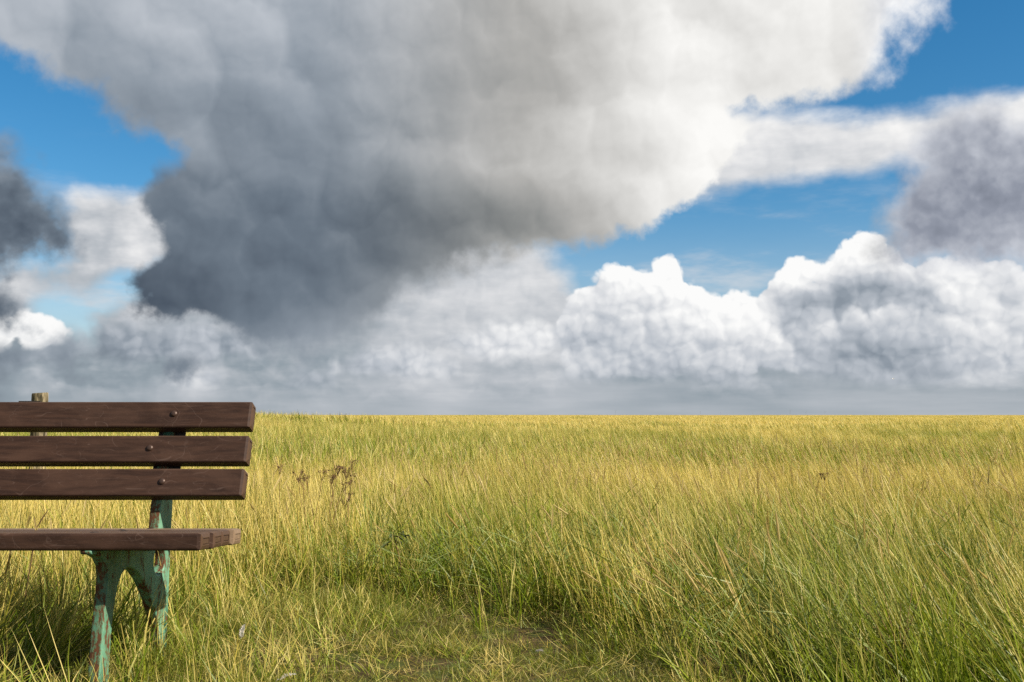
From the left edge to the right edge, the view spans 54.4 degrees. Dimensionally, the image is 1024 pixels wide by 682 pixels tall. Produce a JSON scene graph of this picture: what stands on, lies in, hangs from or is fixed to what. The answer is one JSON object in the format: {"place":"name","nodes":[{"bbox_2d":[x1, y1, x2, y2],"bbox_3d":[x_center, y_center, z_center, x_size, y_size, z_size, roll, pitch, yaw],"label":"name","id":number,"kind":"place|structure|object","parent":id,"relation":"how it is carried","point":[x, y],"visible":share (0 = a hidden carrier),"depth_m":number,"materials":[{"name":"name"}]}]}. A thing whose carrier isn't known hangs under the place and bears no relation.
{"place":"outdoors","nodes":[
{"label":"outdoors","id":0,"kind":"place"},
{"bbox_2d":[0,415,1023,681],"bbox_3d":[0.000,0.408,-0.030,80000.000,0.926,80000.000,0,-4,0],"label":"ground","id":1,"kind":"structure","parent":0,"point":[542,629],"depth_m":3.11,"materials":[{"name":"green plant"}]},
{"bbox_2d":[19,392,47,468],"bbox_3d":[-3.919,0.964,8.142,0.200,1.088,0.140,0,-4,0],"label":"wooden post","id":2,"kind":"object","parent":1,"relation":"on","point":[39,397],"visible":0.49,"depth_m":8.13,"materials":[{"name":"wood"}]},
{"bbox_2d":[20,509,48,622],"bbox_3d":[-1.682,0.812,3.499,0.094,0.440,0.005,0,-4,0],"label":"dead stalk","id":3,"kind":"object","parent":1,"relation":"on","point":[31,559],"visible":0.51,"depth_m":3.50,"materials":[{"name":"yellow plant"}]},
{"bbox_2d":[0,402,255,681],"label":"bench","id":4,"kind":"object","parent":1,"relation":"on","point":[169,451],"visible":1,"depth_m":3.05,"materials":[{"name":"brown wood"}]},
{"bbox_2d":[239,624,244,637],"bbox_3d":[-0.836,0.898,3.082,0.020,0.046,0.011,-1,-33,15],"label":"feather","id":5,"kind":"object","parent":1,"relation":"on","point":[241,631],"visible":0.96,"depth_m":3.08,"materials":[{"name":"beige"}]},
{"bbox_2d":[273,463,283,512],"bbox_3d":[-1.296,0.936,5.524,0.068,0.518,0.070,0,-4,0],"label":"withered weed","id":6,"kind":"object","parent":1,"relation":"on","point":[279,482],"visible":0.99,"depth_m":5.54,"materials":[{"name":"brown plant"}]},
{"bbox_2d":[290,469,329,542],"bbox_3d":[-1.016,0.898,4.994,0.196,0.511,0.099,1,-4,-10],"label":"withered weed","id":7,"kind":"object","parent":1,"relation":"on","point":[299,478],"visible":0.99,"depth_m":5.00,"materials":[{"name":"brown plant"}]},
{"bbox_2d":[301,465,354,545],"bbox_3d":[-0.940,0.891,5.028,0.240,0.532,0.188,3,-5,-33],"label":"withered weed","id":8,"kind":"object","parent":1,"relation":"on","point":[338,471],"visible":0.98,"depth_m":5.04,"materials":[{"name":"brown plant"}]},
{"bbox_2d":[329,467,341,524],"bbox_3d":[-0.961,0.930,5.377,0.081,0.501,0.075,0,-4,0],"label":"withered weed","id":9,"kind":"object","parent":1,"relation":"on","point":[336,469],"visible":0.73,"depth_m":5.38,"materials":[{"name":"brown plant"}]},
{"bbox_2d":[324,470,356,533],"bbox_3d":[-0.904,0.926,5.258,0.113,0.487,0.174,-3,-5,34],"label":"withered weed","id":10,"kind":"object","parent":1,"relation":"on","point":[345,472],"visible":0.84,"depth_m":5.28,"materials":[{"name":"brown plant"}]},
{"bbox_2d":[341,491,352,537],"bbox_3d":[-0.805,0.937,4.841,0.071,0.409,0.124,0,-4,0],"label":"withered weed","id":11,"kind":"object","parent":1,"relation":"on","point":[348,497],"visible":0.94,"depth_m":4.86,"materials":[{"name":"brown plant"}]},
{"bbox_2d":[350,458,359,507],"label":"withered weed","id":12,"kind":"object","parent":1,"relation":"on","point":[352,463],"visible":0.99,"depth_m":5.94,"materials":[{"name":"brown plant"}]},
{"bbox_2d":[382,531,410,587],"bbox_3d":[-0.472,0.935,4.140,0.113,0.286,0.115,-2,-5,22],"label":"dock plant","id":13,"kind":"object","parent":1,"relation":"on","point":[391,536],"visible":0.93,"depth_m":4.17,"materials":[{"name":"plant"}]},
{"bbox_2d":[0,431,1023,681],"bbox_3d":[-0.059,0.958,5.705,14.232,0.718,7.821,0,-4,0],"label":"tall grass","id":14,"kind":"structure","parent":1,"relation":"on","point":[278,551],"depth_m":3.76,"materials":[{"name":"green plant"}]},
{"bbox_2d":[0,415,1023,483],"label":"field grass","id":15,"kind":"structure","parent":1,"relation":"on","point":[284,430],"depth_m":15.62,"materials":[{"name":"plant"}]},
{"bbox_2d":[1,569,1023,681],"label":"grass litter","id":16,"kind":"object","parent":1,"relation":"on","point":[512,665],"depth_m":3.10,"materials":[{"name":"beige plant"}]},
{"bbox_2d":[255,410,1023,431],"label":"distant grass","id":17,"kind":"structure","parent":1,"relation":"on","point":[799,421],"depth_m":51.93,"materials":[{"name":"yellow plant"}]},
{"bbox_2d":[819,472,828,504],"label":"withered weed","id":18,"kind":"object","parent":1,"relation":"on","point":[822,473],"visible":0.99,"depth_m":6.40,"materials":[{"name":"brown plant"}]},
{"bbox_2d":[853,578,926,681],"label":"leafy weed","id":19,"kind":"object","parent":1,"relation":"on","point":[890,654],"visible":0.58,"depth_m":2.62,"materials":[{"name":"green plant"}]},
{"bbox_2d":[0,0,1023,414],"label":"sky","id":20,"kind":"structure","parent":0,"point":[357,207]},
{"bbox_2d":[314,482,1023,681],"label":"couch grass","id":21,"kind":"structure","parent":0,"point":[428,570],"depth_m":3.85,"materials":[{"name":"green plant"}]}
]}

